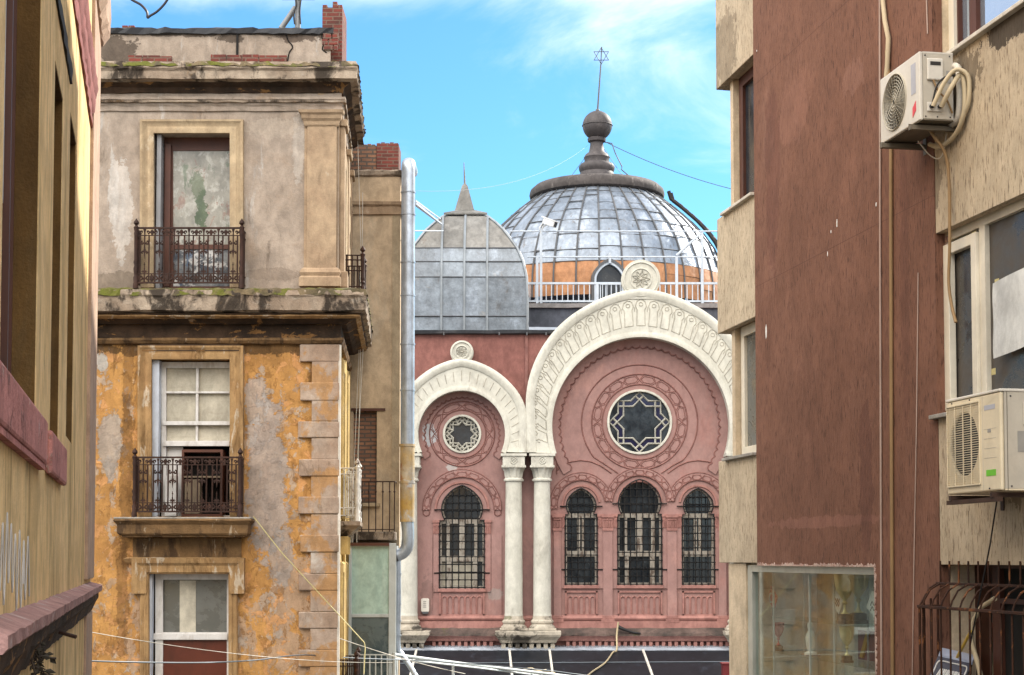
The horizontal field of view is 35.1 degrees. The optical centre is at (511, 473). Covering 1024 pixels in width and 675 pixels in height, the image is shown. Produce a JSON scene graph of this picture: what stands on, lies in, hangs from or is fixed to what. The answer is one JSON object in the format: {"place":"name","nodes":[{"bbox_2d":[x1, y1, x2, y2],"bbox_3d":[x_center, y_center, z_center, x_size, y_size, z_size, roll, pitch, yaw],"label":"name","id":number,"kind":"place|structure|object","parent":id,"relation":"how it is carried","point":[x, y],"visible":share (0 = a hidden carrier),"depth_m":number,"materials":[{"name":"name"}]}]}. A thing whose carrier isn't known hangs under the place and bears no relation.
{"place":"outdoors","nodes":[
{"label":"outdoors","id":0,"kind":"place"},
{"bbox_2d":[131,0,167,18],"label":"hanging cable","id":1,"kind":"object","parent":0,"point":[148,16],"visible":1,"depth_m":20.32,"materials":[{"name":"grey rubber"}]},
{"bbox_2d":[111,0,730,302],"label":"sky","id":2,"kind":"structure","parent":0,"point":[503,91],"materials":[{"name":"blue"}]},
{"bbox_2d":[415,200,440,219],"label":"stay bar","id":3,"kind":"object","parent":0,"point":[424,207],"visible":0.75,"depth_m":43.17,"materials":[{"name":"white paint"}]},
{"bbox_3d":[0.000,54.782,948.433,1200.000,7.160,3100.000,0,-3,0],"label":"street","id":4,"kind":"structure","parent":0,"visible":0},
{"bbox_2d":[0,0,110,674],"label":"street house","id":5,"kind":"structure","parent":4,"relation":"on","point":[50,72],"depth_m":10.17,"materials":[{"name":"yellow paint"}]},
{"bbox_2d":[0,0,16,372],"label":"window","id":6,"kind":"structure","parent":5,"relation":"in","point":[11,5],"depth_m":8.74,"materials":[{"name":"red wood"}]},
{"bbox_2d":[0,512,29,610],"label":"graffiti","id":7,"kind":"object","parent":5,"relation":"attached to","point":[20,573],"visible":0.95,"depth_m":7.74,"materials":[{"name":"white paint"}]},
{"bbox_2d":[30,642,55,674],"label":"dry plant","id":8,"kind":"object","parent":5,"relation":"attached to","point":[41,656],"visible":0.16,"depth_m":8.67,"materials":[{"name":"brown plant"}]},
{"bbox_2d":[58,630,76,638],"bbox_3d":[-2.986,1.073,10.846,0.164,0.063,0.024,-1,-3,15],"label":"iron peg","id":9,"kind":"object","parent":5,"relation":"attached to","point":[67,634],"visible":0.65,"depth_m":10.83,"materials":[{"name":"brown metal"}]},
{"bbox_2d":[91,2,372,674],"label":"corner house","id":10,"kind":"structure","parent":4,"relation":"on","point":[234,320],"depth_m":29.36,"materials":[{"name":"beige paint"}]},
{"bbox_2d":[165,476,177,515],"bbox_3d":[-6.150,0.403,29.285,0.201,0.724,0.170,0,-3,0],"label":"leaning board","id":11,"kind":"object","parent":10,"relation":"on","point":[171,489],"visible":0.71,"depth_m":29.20,"materials":[{"name":"white wood"}]},
{"bbox_2d":[150,574,227,674],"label":"sash window","id":12,"kind":"structure","parent":10,"relation":"in","point":[191,610],"depth_m":29.37,"materials":[{"name":"white wood"}]},
{"bbox_2d":[152,360,229,516],"bbox_3d":[-5.801,-0.616,29.729,1.457,2.837,0.790,0,-3,0],"label":"sash window","id":13,"kind":"structure","parent":10,"relation":"in","point":[191,400],"depth_m":29.60,"materials":[{"name":"white wood"}]},
{"bbox_2d":[155,134,229,287],"bbox_3d":[-5.821,-4.778,29.712,1.428,2.840,0.340,0,-3,0],"label":"french window","id":14,"kind":"structure","parent":10,"relation":"in","point":[193,185],"depth_m":29.82,"materials":[{"name":"red wood"}]},
{"bbox_2d":[181,449,226,516],"bbox_3d":[-5.606,0.184,29.527,0.739,1.218,0.430,0,-3,0],"label":"storage cabinet","id":15,"kind":"object","parent":10,"relation":"in","point":[203,452],"visible":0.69,"depth_m":29.53,"materials":[{"name":"red wood"}]},
{"bbox_2d":[92,632,392,662],"bbox_3d":[-3.956,2.804,25.889,0.009,1.076,10.552,-1,-3,19],"label":"street cable","id":16,"kind":"object","parent":10,"relation":"attached to","point":[241,654],"visible":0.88,"depth_m":24.96,"materials":[{"name":"rubber"}]},
{"bbox_2d":[279,0,301,27],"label":"roof antenna","id":17,"kind":"object","parent":10,"relation":"attached to","point":[295,12],"visible":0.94,"depth_m":30.58,"materials":[{"name":"grey metal"}]},
{"bbox_2d":[253,517,365,673],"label":"street cable","id":18,"kind":"object","parent":10,"relation":"attached to","point":[317,591],"visible":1,"depth_m":28.93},
{"bbox_2d":[92,654,583,674],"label":"street cable","id":19,"kind":"object","parent":10,"relation":"attached to","point":[310,655],"visible":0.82,"depth_m":27.62,"materials":[{"name":"grey rubber"}]},
{"bbox_2d":[351,141,360,520],"bbox_3d":[-3.208,-2.763,33.392,0.228,8.492,0.060,2,-3,-28],"label":"hanging wire","id":20,"kind":"object","parent":10,"relation":"hanging from","point":[358,352],"visible":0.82,"depth_m":33.37,"materials":[{"name":"rubber"}]},
{"bbox_2d":[352,262,362,542],"bbox_3d":[-3.170,-1.515,33.327,0.234,5.993,0.060,2,-3,-27],"label":"hanging wire","id":21,"kind":"object","parent":10,"relation":"hanging from","point":[360,397],"visible":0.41,"depth_m":33.33,"materials":[{"name":"rubber"}]},
{"bbox_2d":[356,192,362,542],"bbox_3d":[-3.135,-2.174,33.342,0.018,7.311,0.138,-2,-4,38],"label":"hanging wire","id":22,"kind":"object","parent":10,"relation":"hanging from","point":[360,349],"visible":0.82,"depth_m":33.36,"materials":[{"name":"rubber"}]},
{"bbox_2d":[340,638,464,673],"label":"street cable","id":23,"kind":"object","parent":10,"relation":"attached to","point":[401,658],"visible":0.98,"depth_m":31.75,"materials":[{"name":"rubber"}]},
{"bbox_2d":[348,543,398,674],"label":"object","id":24,"kind":"object","parent":4,"relation":"on","point":[372,591],"visible":0.84,"depth_m":33.11,"materials":[{"name":"green paint"}]},
{"bbox_2d":[392,652,565,674],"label":"awning frame","id":25,"kind":"object","parent":24,"relation":"attached to","point":[508,670],"visible":0.79,"depth_m":36.05,"materials":[{"name":"white metal"}]},
{"bbox_2d":[349,142,400,674],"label":"annex house","id":26,"kind":"structure","parent":4,"relation":"on","point":[378,183],"depth_m":34.12,"materials":[{"name":"beige paint"}]},
{"bbox_2d":[396,158,417,674],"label":"drainpipe","id":27,"kind":"object","parent":26,"relation":"attached to","point":[409,171],"visible":0.99,"depth_m":33.42,"materials":[{"name":"grey metal"}]},
{"bbox_2d":[400,47,732,648],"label":"synagogue","id":28,"kind":"structure","parent":4,"relation":"on","point":[573,438],"depth_m":59.47,"materials":[{"name":"pink paint"}]},
{"bbox_2d":[421,598,428,613],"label":"alarm box","id":29,"kind":"object","parent":28,"relation":"attached to","point":[424,605],"visible":1,"depth_m":59.03,"materials":[{"name":"white plastic"}]},
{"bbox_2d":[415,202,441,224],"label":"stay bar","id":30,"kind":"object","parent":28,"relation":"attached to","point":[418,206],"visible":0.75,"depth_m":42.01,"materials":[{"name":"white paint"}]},
{"bbox_2d":[415,230,443,231],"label":"stay bar","id":31,"kind":"object","parent":28,"relation":"attached to","point":[427,230],"visible":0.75,"depth_m":42.30,"materials":[{"name":"white paint"}]},
{"bbox_2d":[429,401,494,466],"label":"rose window","id":32,"kind":"structure","parent":28,"relation":"in","point":[461,433],"depth_m":59.57,"materials":[{"name":"pink stone"}]},
{"bbox_2d":[434,485,489,615],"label":"arched window","id":33,"kind":"structure","parent":28,"relation":"in","point":[461,531],"depth_m":59.44,"materials":[{"name":"paint"}]},
{"bbox_2d":[453,146,586,190],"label":"overhead wire","id":34,"kind":"object","parent":28,"relation":"attached to","point":[510,182],"visible":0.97,"depth_m":51.76,"materials":[{"name":"grey metal"}]},
{"bbox_2d":[539,216,558,232],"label":"security camera","id":35,"kind":"object","parent":28,"relation":"attached to","point":[550,222],"visible":1,"depth_m":62.63,"materials":[{"name":"white plastic"}]},
{"bbox_2d":[400,645,728,674],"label":"glass canopy","id":36,"kind":"object","parent":28,"relation":"attached to","point":[658,660],"visible":0.7,"depth_m":56.62,"materials":[{"name":"black glass"}]},
{"bbox_2d":[560,488,602,615],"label":"arched window","id":37,"kind":"structure","parent":28,"relation":"in","point":[581,569],"depth_m":59.45,"materials":[{"name":"paint"}]},
{"bbox_2d":[588,622,640,674],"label":"rope","id":38,"kind":"object","parent":28,"relation":"hanging from","point":[623,629],"visible":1,"depth_m":58.48,"materials":[{"name":"fabric"}]},
{"bbox_2d":[604,142,627,174],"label":"lightning cable","id":39,"kind":"object","parent":28,"relation":"attached to","point":[617,157],"visible":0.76,"depth_m":70.89,"materials":[{"name":"grey metal"}]},
{"bbox_2d":[591,373,687,468],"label":"rose window","id":40,"kind":"structure","parent":28,"relation":"in","point":[639,421],"depth_m":59.66,"materials":[{"name":"pink stone"}]},
{"bbox_2d":[612,479,666,615],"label":"arched window","id":41,"kind":"structure","parent":28,"relation":"in","point":[639,523],"depth_m":59.45,"materials":[{"name":"paint"}]},
{"bbox_2d":[608,143,730,188],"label":"overhead wire","id":42,"kind":"object","parent":28,"relation":"attached to","point":[666,168],"visible":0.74,"depth_m":70.41,"materials":[{"name":"grey metal"}]},
{"bbox_2d":[667,191,716,248],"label":"roof ladder","id":43,"kind":"object","parent":28,"relation":"on","point":[712,237],"visible":0.77,"depth_m":69.33,"materials":[{"name":"grey metal"}]},
{"bbox_2d":[677,488,718,615],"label":"arched window","id":44,"kind":"structure","parent":28,"relation":"in","point":[698,569],"depth_m":59.45,"materials":[{"name":"paint"}]},
{"bbox_2d":[716,0,1023,674],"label":"apartment block","id":45,"kind":"structure","parent":4,"relation":"on","point":[798,295],"depth_m":15.38,"materials":[{"name":"paint"}]},
{"bbox_2d":[739,66,753,198],"bbox_3d":[2.881,-3.970,18.647,0.070,1.600,1.513,1,-3,-10],"label":"window","id":46,"kind":"structure","parent":45,"relation":"in","point":[746,97],"depth_m":19.23,"materials":[{"name":"red wood"}]},
{"bbox_2d":[741,322,755,453],"bbox_3d":[2.881,-0.999,18.491,0.070,1.550,1.513,1,-3,-10],"label":"window","id":47,"kind":"structure","parent":45,"relation":"in","point":[748,350],"depth_m":19.06,"materials":[{"name":"beige plastic"}]},
{"bbox_2d":[769,586,777,614],"bbox_3d":[2.979,1.436,18.499,0.032,0.368,0.330,1,-3,-10],"label":"pennant","id":48,"kind":"object","parent":45,"relation":"attached to","point":[770,597],"visible":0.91,"depth_m":18.52,"materials":[{"name":"red fabric"}]},
{"bbox_2d":[748,562,876,674],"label":"shop window","id":49,"kind":"structure","parent":45,"relation":"in","point":[753,643],"depth_m":17.54,"materials":[{"name":"glass"}]},
{"bbox_2d":[772,572,869,674],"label":"glass shelves","id":50,"kind":"object","parent":45,"relation":"on","point":[834,642],"visible":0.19,"depth_m":18.16,"materials":[{"name":"glass"}]},
{"bbox_2d":[772,622,784,650],"bbox_3d":[3.004,1.840,18.278,0.143,0.320,0.174,-2,-3,29],"label":"trophy","id":51,"kind":"object","parent":50,"relation":"on","point":[779,628],"visible":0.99,"depth_m":18.23,"materials":[{"name":"gold ceramic"}]},
{"bbox_2d":[801,622,820,655],"bbox_3d":[3.206,1.774,17.408,0.160,0.360,0.160,1,-3,-10],"label":"figurine","id":52,"kind":"object","parent":50,"relation":"on","point":[813,641],"visible":0.73,"depth_m":17.37,"materials":[{"name":"white ceramic"}]},
{"bbox_2d":[832,590,842,614],"bbox_3d":[3.345,1.338,16.625,0.033,0.342,0.300,1,-3,-10],"label":"pennant","id":53,"kind":"object","parent":50,"relation":"on","point":[838,603],"visible":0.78,"depth_m":16.59,"materials":[{"name":"white fabric"}]},
{"bbox_2d":[833,574,854,623],"bbox_3d":[3.348,1.261,16.320,0.273,0.500,0.224,-3,-4,41],"label":"trophy","id":54,"kind":"object","parent":50,"relation":"on","point":[844,585],"visible":1,"depth_m":16.25,"materials":[{"name":"gold metal"}]},
{"bbox_2d":[838,626,854,662],"bbox_3d":[3.356,1.714,16.251,0.196,0.360,0.161,-3,-4,41],"label":"trophy","id":55,"kind":"object","parent":50,"relation":"on","point":[846,634],"visible":1,"depth_m":16.20,"materials":[{"name":"gold metal"}]},
{"bbox_2d":[850,574,868,623],"bbox_3d":[3.494,1.233,16.360,0.250,0.560,0.305,-2,-3,29],"label":"trophy","id":56,"kind":"object","parent":50,"relation":"on","point":[861,581],"visible":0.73,"depth_m":16.28,"materials":[{"name":"gold metal"}]},
{"bbox_2d":[858,630,874,661],"bbox_3d":[3.636,1.760,16.567,0.060,0.300,0.480,1,-3,-10],"label":"plaque","id":57,"kind":"object","parent":50,"relation":"on","point":[862,644],"visible":0.83,"depth_m":16.57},
{"bbox_2d":[866,590,874,629],"bbox_3d":[3.435,1.273,15.287,0.033,0.405,0.450,1,-3,-10],"label":"pennant","id":58,"kind":"object","parent":50,"relation":"on","point":[870,606],"visible":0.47,"depth_m":15.38,"materials":[{"name":"white fabric"}]},
{"bbox_2d":[879,0,882,674],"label":"conduit","id":59,"kind":"object","parent":45,"relation":"attached to","point":[880,389],"visible":0.95,"depth_m":14.68,"materials":[{"name":"brown plastic"}]},
{"bbox_2d":[880,0,890,76],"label":"conduit","id":60,"kind":"object","parent":45,"relation":"attached to","point":[887,34],"visible":0.74,"depth_m":14.54,"materials":[{"name":"beige plastic"}]},
{"bbox_2d":[887,68,893,674],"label":"conduit","id":61,"kind":"object","parent":45,"relation":"attached to","point":[891,404],"visible":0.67,"depth_m":14.40,"materials":[{"name":"brown plastic"}]},
{"bbox_2d":[880,138,926,155],"bbox_3d":[3.321,-2.791,13.764,0.400,0.160,0.060,1,-3,-10],"label":"wall bracket","id":62,"kind":"object","parent":45,"relation":"attached to","point":[901,146],"depth_m":13.75,"materials":[{"name":"metal"}]},
{"bbox_2d":[880,51,953,143],"bbox_3d":[3.355,-3.108,13.454,0.305,0.560,0.854,1,-3,-10],"label":"air conditioner","id":63,"kind":"object","parent":62,"relation":"on","point":[907,88],"visible":0.98,"depth_m":13.20,"materials":[{"name":"white metal"}]},
{"bbox_2d":[928,131,956,322],"bbox_3d":[3.498,-2.030,13.207,0.196,1.634,0.144,1,-3,-10],"label":"drain hose","id":64,"kind":"object","parent":63,"relation":"hanging from","point":[935,138],"visible":0.94,"depth_m":13.24,"materials":[{"name":"brown plastic"}]},
{"bbox_2d":[932,80,952,113],"bbox_3d":[3.475,-3.040,13.066,0.175,0.271,0.027,1,-3,-10],"label":"power lead","id":65,"kind":"object","parent":63,"relation":"hanging from","point":[942,95],"visible":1,"depth_m":13.06,"materials":[{"name":"beige plastic"}]},
{"bbox_2d":[932,75,955,101],"bbox_3d":[3.465,-3.072,13.003,0.211,0.245,0.026,-1,-3,23],"label":"power lead","id":66,"kind":"object","parent":63,"relation":"attached to","point":[941,79],"visible":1,"depth_m":13.02,"materials":[{"name":"black rubber"}]},
{"bbox_2d":[928,72,966,148],"bbox_3d":[3.492,-2.941,13.257,0.200,0.510,0.688,1,-3,-10],"label":"refrigerant pipe","id":67,"kind":"object","parent":63,"relation":"attached to","point":[948,141],"visible":0.98,"depth_m":12.97,"materials":[{"name":"beige plastic"}]},
{"bbox_2d":[917,133,946,158],"bbox_3d":[3.503,-2.690,13.416,0.087,0.184,0.309,2,-4,-35],"label":"loose wire","id":68,"kind":"object","parent":67,"relation":"attached to","point":[928,153],"visible":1,"depth_m":13.48,"materials":[{"name":"rubber"}]},
{"bbox_2d":[948,62,961,127],"bbox_3d":[3.594,-3.074,13.110,0.070,0.517,0.213,1,-3,-10],"label":"insulated hose","id":69,"kind":"object","parent":63,"relation":"attached to","point":[955,122],"visible":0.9,"depth_m":13.03,"materials":[{"name":"rubber"}]},
{"bbox_2d":[912,273,918,674],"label":"conduit","id":70,"kind":"object","parent":45,"relation":"attached to","point":[915,470],"visible":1,"depth_m":13.91,"materials":[{"name":"brown plastic"}]},
{"bbox_2d":[926,0,927,33],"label":"conduit","id":71,"kind":"object","parent":45,"relation":"attached to","point":[927,16],"visible":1,"depth_m":13.77,"materials":[{"name":"beige plastic"}]},
{"bbox_2d":[908,124,957,135],"bbox_3d":[3.422,-2.822,13.184,0.400,0.160,0.060,1,-3,-10],"label":"wall bracket","id":72,"kind":"object","parent":45,"relation":"attached to","point":[930,128],"depth_m":13.17,"materials":[{"name":"metal"}]},
{"bbox_2d":[931,67,971,119],"bbox_3d":[3.513,-3.035,12.967,0.274,0.411,0.194,1,-3,-10],"label":"refrigerant pipe","id":73,"kind":"object","parent":45,"relation":"attached to","point":[947,78],"visible":1,"depth_m":12.93,"materials":[{"name":"beige plastic"}]},
{"bbox_2d":[917,561,1023,674],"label":"window cage","id":74,"kind":"object","parent":45,"relation":"attached to","point":[922,658],"depth_m":12.65,"materials":[{"name":"brown metal"}]},
{"bbox_2d":[930,648,973,674],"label":"sign box","id":75,"kind":"object","parent":74,"relation":"in","point":[955,663],"visible":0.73,"depth_m":13.22,"materials":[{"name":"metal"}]},
{"bbox_2d":[956,630,971,657],"bbox_3d":[3.658,1.386,13.127,0.026,0.253,0.288,1,-3,-10],"label":"wooden stick","id":76,"kind":"object","parent":75,"relation":"on","point":[964,643],"visible":0.74,"depth_m":13.11,"materials":[{"name":"wood"}]},
{"bbox_2d":[971,596,996,674],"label":"bent tube","id":77,"kind":"object","parent":74,"relation":"attached to","point":[973,647],"visible":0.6,"depth_m":12.93,"materials":[{"name":"beige plastic"}]},
{"bbox_2d":[948,496,1003,510],"bbox_3d":[3.529,0.195,12.324,0.430,0.170,0.050,1,-3,-10],"label":"wall bracket","id":78,"kind":"object","parent":45,"relation":"attached to","point":[971,497],"depth_m":12.30,"materials":[{"name":"brown metal"}]},
{"bbox_2d":[945,388,1023,494],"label":"air conditioner","id":79,"kind":"object","parent":78,"relation":"on","point":[985,441],"visible":1,"depth_m":11.77,"materials":[{"name":"metal"}]},
{"bbox_2d":[971,502,996,642],"bbox_3d":[3.617,0.794,12.455,0.012,1.148,0.508,1,-3,-10],"label":"black lead","id":80,"kind":"object","parent":79,"relation":"hanging from","point":[984,570],"visible":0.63,"depth_m":12.42,"materials":[{"name":"rubber"}]},
{"bbox_2d":[948,0,1018,49],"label":"window","id":81,"kind":"structure","parent":45,"relation":"in","point":[966,17],"depth_m":13.37,"materials":[{"name":"blue wood"}]},
{"bbox_2d":[943,198,1023,410],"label":"window","id":82,"kind":"structure","parent":45,"relation":"in","point":[995,250],"depth_m":12.97,"materials":[{"name":"beige plastic"}]},
{"bbox_2d":[973,231,1023,374],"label":"paper notice","id":83,"kind":"object","parent":82,"relation":"attached to","point":[1008,310],"visible":1,"depth_m":12.44,"materials":[{"name":"white paper"}]},
{"bbox_2d":[974,565,1023,674],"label":"barred window","id":84,"kind":"structure","parent":45,"relation":"in","point":[993,569],"depth_m":13.03,"materials":[{"name":"black metal"}]},
{"bbox_2d":[990,492,1023,496],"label":"wall bracket","id":85,"kind":"object","parent":45,"relation":"attached to","point":[1006,494],"depth_m":11.62,"materials":[{"name":"metal"}]},
{"bbox_2d":[946,497,1002,504],"bbox_3d":[3.404,0.203,11.957,0.041,0.032,0.838,1,-3,-10],"label":"bracket rail","id":86,"kind":"object","parent":85,"relation":"attached to","point":[976,500],"visible":1,"depth_m":11.88,"materials":[{"name":"brown metal"}]},
{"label":"kiosk","id":87,"kind":"object","parent":4,"relation":"on","visible":0},
{"bbox_2d":[720,662,728,674],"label":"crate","id":88,"kind":"object","parent":87,"relation":"on","point":[724,668],"visible":0.52,"depth_m":52.91,"materials":[{"name":"red plastic"}]}
]}

